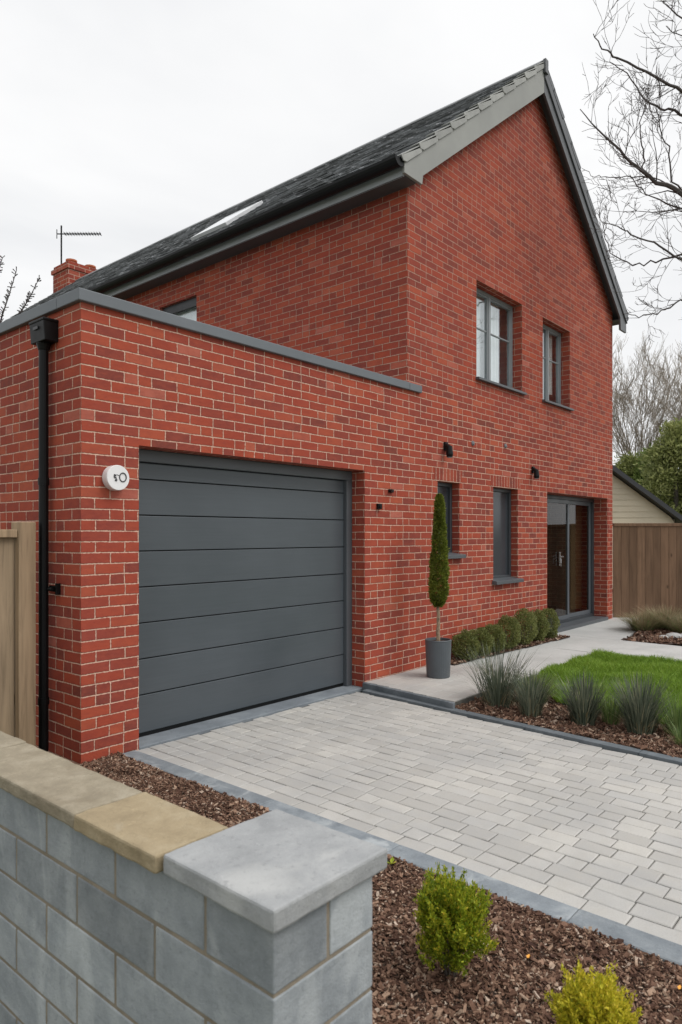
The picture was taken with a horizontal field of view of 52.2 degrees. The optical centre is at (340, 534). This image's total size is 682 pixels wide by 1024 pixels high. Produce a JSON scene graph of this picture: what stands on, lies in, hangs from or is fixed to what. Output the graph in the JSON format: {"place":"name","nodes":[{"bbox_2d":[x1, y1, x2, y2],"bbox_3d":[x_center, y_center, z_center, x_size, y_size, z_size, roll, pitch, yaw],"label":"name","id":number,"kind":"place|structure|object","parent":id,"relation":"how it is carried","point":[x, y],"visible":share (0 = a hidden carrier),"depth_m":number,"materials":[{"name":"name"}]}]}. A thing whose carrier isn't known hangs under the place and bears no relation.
{"place":"outdoors","nodes":[
{"label":"outdoors","id":0,"kind":"place"},
{"bbox_2d":[0,0,681,467],"label":"sky","id":1,"kind":"structure","parent":0,"point":[134,123],"materials":[{"name":"white"}]},
{"bbox_2d":[137,692,681,944],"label":"driveway","id":2,"kind":"structure","parent":0,"point":[561,813],"depth_m":4.20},
{"bbox_2d":[139,685,362,749],"bbox_3d":[-0.708,1.552,6.087,0.262,0.036,2.594,0,0,41],"label":"garage threshold","id":3,"kind":"object","parent":2,"relation":"on","point":[182,732],"visible":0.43,"depth_m":5.83,"materials":[{"name":"concrete"}]},
{"bbox_2d":[123,750,681,965],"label":"kerb","id":4,"kind":"structure","parent":2,"relation":"on","point":[664,949],"depth_m":3.12,"materials":[{"name":"concrete"}]},
{"bbox_2d":[455,676,529,705],"bbox_3d":[1.075,1.531,7.125,1.130,0.078,1.600,0,0,41],"label":"mulch bed","id":5,"kind":"object","parent":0,"point":[466,700],"visible":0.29,"depth_m":6.35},
{"bbox_2d":[367,664,528,701],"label":"path pavers","id":6,"kind":"object","parent":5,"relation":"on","point":[452,688],"visible":0.62,"depth_m":6.91,"materials":[{"name":"grey concrete"}]},
{"bbox_2d":[425,493,451,678],"bbox_3d":[1.015,0.521,7.253,0.276,1.918,0.280,0,0,41],"label":"potted conifer","id":7,"kind":"object","parent":6,"relation":"on","point":[438,654],"visible":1,"depth_m":7.20,"materials":[{"name":"plant"}]},
{"bbox_2d":[360,593,681,736],"bbox_3d":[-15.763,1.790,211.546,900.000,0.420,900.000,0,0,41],"label":"ground","id":8,"kind":"structure","parent":0,"point":[612,613],"depth_m":13.93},
{"bbox_2d":[0,522,35,746],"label":"wooden fence","id":9,"kind":"object","parent":8,"relation":"on","point":[17,629],"visible":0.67,"depth_m":4.75,"materials":[{"name":"brown wood"}]},
{"bbox_2d":[0,255,40,322],"bbox_3d":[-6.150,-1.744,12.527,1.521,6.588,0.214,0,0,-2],"label":"budding tree","id":10,"kind":"object","parent":8,"relation":"on","point":[24,303],"visible":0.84,"depth_m":12.49,"materials":[{"name":"brown plant"}]},
{"bbox_2d":[0,731,386,1023],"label":"block wall","id":11,"kind":"structure","parent":8,"relation":"on","point":[121,903],"depth_m":1.78,"materials":[{"name":"concrete"}]},
{"bbox_2d":[0,58,628,763],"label":"brick house","id":12,"kind":"structure","parent":8,"relation":"on","point":[270,398],"depth_m":7.42,"materials":[{"name":"brick"}]},
{"bbox_2d":[56,225,101,263],"bbox_3d":[-6.949,-7.275,18.429,1.158,1.850,0.467,0,0,-14],"label":"tv aerial","id":13,"kind":"object","parent":12,"relation":"attached to","point":[79,234],"visible":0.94,"depth_m":18.44,"materials":[{"name":"grey metal"}]},
{"bbox_2d":[102,465,128,490],"bbox_3d":[-1.565,-0.395,4.839,0.072,0.176,0.176,0,0,41],"label":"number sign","id":14,"kind":"object","parent":12,"relation":"attached to","point":[115,477],"visible":1,"depth_m":4.81,"materials":[{"name":"white plastic"}]},
{"bbox_2d":[163,297,196,320],"bbox_3d":[-2.336,-2.917,10.320,0.886,1.031,0.110,0,0,41],"label":"window","id":15,"kind":"structure","parent":12,"relation":"in","point":[188,308],"depth_m":10.27,"materials":[{"name":"grey glass"}]},
{"bbox_2d":[139,449,351,736],"bbox_3d":[-0.766,0.445,6.137,0.090,2.176,2.594,0,0,41],"label":"garage door","id":16,"kind":"structure","parent":12,"relation":"in","point":[245,566],"depth_m":5.98,"materials":[{"name":"metal"}]},
{"bbox_2d":[376,504,381,508],"bbox_3d":[0.397,-0.290,7.141,0.039,0.056,0.060,0,0,41],"label":"door sensor","id":17,"kind":"object","parent":12,"relation":"attached to","point":[378,506],"depth_m":7.12,"materials":[{"name":"black plastic"}]},
{"bbox_2d":[444,442,452,457],"bbox_3d":[1.244,-0.984,8.068,0.084,0.192,0.129,0,0,-37],"label":"wall lamp","id":18,"kind":"object","parent":12,"relation":"attached to","point":[448,448],"visible":1,"depth_m":8.03,"materials":[{"name":"black plastic"}]},
{"bbox_2d":[438,482,465,558],"bbox_3d":[1.234,-0.169,8.220,0.240,0.900,0.553,0,0,41],"label":"window","id":19,"kind":"structure","parent":12,"relation":"in","point":[445,489],"depth_m":8.40,"materials":[{"name":"metal"}]},
{"bbox_2d":[476,287,526,394],"bbox_3d":[2.025,-2.558,9.230,0.320,1.251,1.320,0,0,41],"label":"window","id":20,"kind":"structure","parent":12,"relation":"in","point":[487,306],"depth_m":9.29,"materials":[{"name":"clear glass"}]},
{"bbox_2d":[492,488,523,584],"bbox_3d":[2.162,0.014,9.299,0.240,1.265,0.767,0,0,41],"label":"window","id":21,"kind":"structure","parent":12,"relation":"in","point":[501,497],"depth_m":9.43,"materials":[{"name":"metal"}]},
{"bbox_2d":[532,466,538,478],"bbox_3d":[2.743,-0.874,9.812,0.079,0.182,0.123,0,0,-37],"label":"wall lamp","id":22,"kind":"object","parent":12,"relation":"attached to","point":[535,471],"visible":1,"depth_m":9.77,"materials":[{"name":"black plastic"}]},
{"bbox_2d":[542,324,573,410],"bbox_3d":[3.183,-2.551,10.575,0.319,1.237,1.047,0,0,41],"label":"window","id":23,"kind":"structure","parent":12,"relation":"in","point":[548,332],"depth_m":10.76,"materials":[{"name":"clear glass"}]},
{"bbox_2d":[547,494,607,633],"bbox_3d":[3.671,0.442,11.300,0.465,2.136,2.443,0,0,41],"label":"door","id":24,"kind":"structure","parent":12,"relation":"in","point":[573,526],"depth_m":12.01,"materials":[{"name":"metal"}]},
{"bbox_2d":[75,751,681,1023],"bbox_3d":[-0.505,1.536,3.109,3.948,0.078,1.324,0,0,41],"label":"bark mulch","id":25,"kind":"object","parent":8,"relation":"on","point":[499,929],"visible":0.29,"depth_m":2.52,"materials":[{"name":"brown wood"}]},
{"bbox_2d":[387,857,395,863],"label":"weed","id":26,"kind":"object","parent":25,"relation":"on","point":[392,860],"visible":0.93,"depth_m":3.24,"materials":[{"name":"green plant"}]},
{"bbox_2d":[412,861,498,978],"bbox_3d":[0.393,1.344,2.416,0.294,0.414,0.327,0,0,-20],"label":"golden shrub","id":27,"kind":"object","parent":25,"relation":"on","point":[451,914],"visible":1,"depth_m":2.37,"materials":[{"name":"green plant"}]},
{"bbox_2d":[543,957,642,1023],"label":"golden shrub","id":28,"kind":"object","parent":25,"relation":"on","point":[598,999],"visible":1,"depth_m":1.95,"materials":[{"name":"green plant"}]},
{"bbox_2d":[363,682,454,708],"bbox_3d":[0.610,1.524,6.539,0.045,0.092,1.152,0,0,-42],"label":"path step","id":29,"kind":"object","parent":8,"relation":"on","point":[418,697],"visible":0.56,"depth_m":6.48,"materials":[{"name":"grey concrete"}]},
{"bbox_2d":[362,689,681,765],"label":"kerb","id":30,"kind":"structure","parent":8,"relation":"on","point":[601,744],"depth_m":5.45,"materials":[{"name":"grey concrete"}]},
{"bbox_2d":[612,450,641,477],"bbox_3d":[11.539,-0.867,27.819,3.114,5.288,3.125,0,0,41],"label":"evergreen tree","id":31,"kind":"object","parent":8,"relation":"on","point":[624,463],"visible":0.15,"depth_m":27.68,"materials":[{"name":"green plant"}]},
{"bbox_2d":[580,0,681,343],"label":"bare tree","id":32,"kind":"object","parent":8,"relation":"on","point":[654,181],"visible":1,"depth_m":9.41,"materials":[{"name":"brown plant"}]},
{"bbox_2d":[612,523,681,616],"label":"wooden fence","id":33,"kind":"object","parent":8,"relation":"on","point":[647,564],"visible":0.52,"depth_m":12.42,"materials":[{"name":"brown wood"}]},
{"bbox_2d":[612,331,681,456],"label":"bare tree","id":34,"kind":"object","parent":8,"relation":"on","point":[622,396],"visible":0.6,"depth_m":28.70,"materials":[{"name":"brown plant"}]},
{"bbox_2d":[612,464,681,588],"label":"neighbour outbuilding","id":35,"kind":"structure","parent":8,"relation":"on","point":[633,501],"depth_m":19.99,"materials":[{"name":"beige wood"}]},
{"bbox_2d":[626,444,672,494],"bbox_3d":[12.211,-0.933,26.926,3.243,5.247,3.360,0,0,41],"label":"evergreen tree","id":36,"kind":"object","parent":8,"relation":"on","point":[637,476],"visible":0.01,"depth_m":26.89,"materials":[{"name":"green plant"}]},
{"bbox_2d":[621,628,681,645],"bbox_3d":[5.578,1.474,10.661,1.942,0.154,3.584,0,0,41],"label":"bark mulch","id":37,"kind":"object","parent":8,"relation":"on","point":[655,637],"visible":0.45,"depth_m":9.80,"materials":[{"name":"brown wood"}]},
{"bbox_2d":[609,610,678,630],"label":"ornamental grass","id":38,"kind":"object","parent":37,"relation":"on","point":[643,623],"depth_m":10.61,"materials":[{"name":"green plant"}]},
{"bbox_2d":[624,603,681,628],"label":"ornamental grass","id":39,"kind":"object","parent":37,"relation":"on","point":[666,611],"depth_m":10.86,"materials":[{"name":"plant"}]},
{"bbox_2d":[654,611,681,632],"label":"ornamental grass","id":40,"kind":"object","parent":37,"relation":"on","point":[677,628],"depth_m":10.29,"materials":[{"name":"green plant"}]},
{"bbox_2d":[666,632,681,637],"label":"garden stone","id":41,"kind":"object","parent":37,"relation":"on","point":[676,635],"visible":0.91,"depth_m":9.84,"materials":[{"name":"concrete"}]},
{"bbox_2d":[631,417,681,514],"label":"evergreen tree","id":42,"kind":"object","parent":8,"relation":"on","point":[666,454],"visible":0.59,"depth_m":23.77,"materials":[{"name":"green plant"}]},
{"bbox_2d":[638,350,681,435],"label":"bare tree","id":43,"kind":"object","parent":8,"relation":"on","point":[678,393],"visible":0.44,"depth_m":33.45,"materials":[{"name":"brown plant"}]},
{"bbox_2d":[455,686,681,757],"bbox_3d":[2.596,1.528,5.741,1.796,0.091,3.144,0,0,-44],"label":"bark mulch","id":44,"kind":"object","parent":0,"point":[555,720],"visible":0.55,"depth_m":5.52,"materials":[{"name":"brown wood"}]},
{"bbox_2d":[456,641,551,707],"bbox_3d":[1.421,1.237,6.279,0.953,0.586,1.001,0,0,-22],"label":"grass tuft","id":45,"kind":"object","parent":44,"relation":"on","point":[497,694],"visible":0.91,"depth_m":6.19,"materials":[{"name":"green plant"}]},
{"bbox_2d":[501,667,559,717],"bbox_3d":[1.610,1.323,5.890,0.568,0.414,0.530,0,0,41],"label":"grass tuft","id":46,"kind":"object","parent":44,"relation":"on","point":[531,699],"visible":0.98,"depth_m":5.82,"materials":[{"name":"green plant"}]},
{"bbox_2d":[511,669,566,701],"bbox_3d":[1.744,1.371,6.298,0.659,0.319,0.672,0,0,-25],"label":"grass tuft","id":47,"kind":"object","parent":44,"relation":"on","point":[534,675],"visible":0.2,"depth_m":6.30,"materials":[{"name":"green plant"}]},
{"bbox_2d":[551,670,617,725],"bbox_3d":[1.966,1.307,5.641,0.616,0.447,0.614,0,0,41],"label":"grass tuft","id":48,"kind":"object","parent":44,"relation":"on","point":[583,708],"visible":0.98,"depth_m":5.58,"materials":[{"name":"green plant"}]},
{"bbox_2d":[592,690,628,725],"bbox_3d":[2.190,1.381,5.628,0.404,0.298,0.405,0,0,7],"label":"grass tuft","id":49,"kind":"object","parent":44,"relation":"on","point":[610,718],"visible":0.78,"depth_m":5.58,"materials":[{"name":"green plant"}]},
{"bbox_2d":[601,671,680,734],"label":"grass tuft","id":50,"kind":"object","parent":44,"relation":"on","point":[641,718],"visible":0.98,"depth_m":5.32,"materials":[{"name":"green plant"}]},
{"bbox_2d":[649,691,681,735],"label":"grass tuft","id":51,"kind":"object","parent":44,"relation":"on","point":[673,716],"visible":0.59,"depth_m":5.30,"materials":[{"name":"green plant"}]},
{"bbox_2d":[659,719,681,745],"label":"grass tuft","id":52,"kind":"object","parent":44,"relation":"on","point":[678,735],"visible":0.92,"depth_m":5.07,"materials":[{"name":"green plant"}]},
{"bbox_2d":[460,614,681,674],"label":"path","id":53,"kind":"structure","parent":0,"point":[609,634],"depth_m":9.12,"materials":[{"name":"concrete"}]},
{"bbox_2d":[451,634,569,664],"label":"bark mulch","id":54,"kind":"object","parent":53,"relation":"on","point":[533,643],"visible":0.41,"depth_m":9.07,"materials":[{"name":"brown wood"}]},
{"bbox_2d":[451,629,480,660],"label":"box shrub","id":55,"kind":"object","parent":54,"relation":"on","point":[459,643],"visible":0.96,"depth_m":8.08,"materials":[{"name":"green plant"}]},
{"bbox_2d":[466,627,494,655],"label":"box shrub","id":56,"kind":"object","parent":54,"relation":"on","point":[484,631],"visible":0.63,"depth_m":8.32,"materials":[{"name":"green plant"}]},
{"bbox_2d":[480,623,506,652],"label":"box shrub","id":57,"kind":"object","parent":54,"relation":"on","point":[497,631],"visible":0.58,"depth_m":8.59,"materials":[{"name":"green plant"}]},
{"bbox_2d":[495,614,521,649],"bbox_3d":[2.147,1.253,8.930,0.357,0.474,0.439,0,0,41],"label":"box shrub","id":58,"kind":"object","parent":54,"relation":"on","point":[504,626],"visible":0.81,"depth_m":8.85,"materials":[{"name":"green plant"}]},
{"bbox_2d":[510,607,538,644],"bbox_3d":[2.441,1.230,9.268,0.360,0.525,0.518,0,0,41],"label":"box shrub","id":59,"kind":"object","parent":54,"relation":"on","point":[532,628],"visible":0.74,"depth_m":9.20,"materials":[{"name":"green plant"}]},
{"bbox_2d":[525,609,549,640],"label":"box shrub","id":60,"kind":"object","parent":54,"relation":"on","point":[545,623],"visible":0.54,"depth_m":9.50,"materials":[{"name":"green plant"}]},
{"bbox_2d":[537,608,560,637],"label":"box shrub","id":61,"kind":"object","parent":54,"relation":"on","point":[555,622],"visible":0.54,"depth_m":9.77,"materials":[{"name":"green plant"}]},
{"bbox_2d":[536,648,681,724],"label":"lawn grass","id":62,"kind":"structure","parent":0,"point":[604,664],"depth_m":7.35,"materials":[{"name":"green plant"}]}
]}

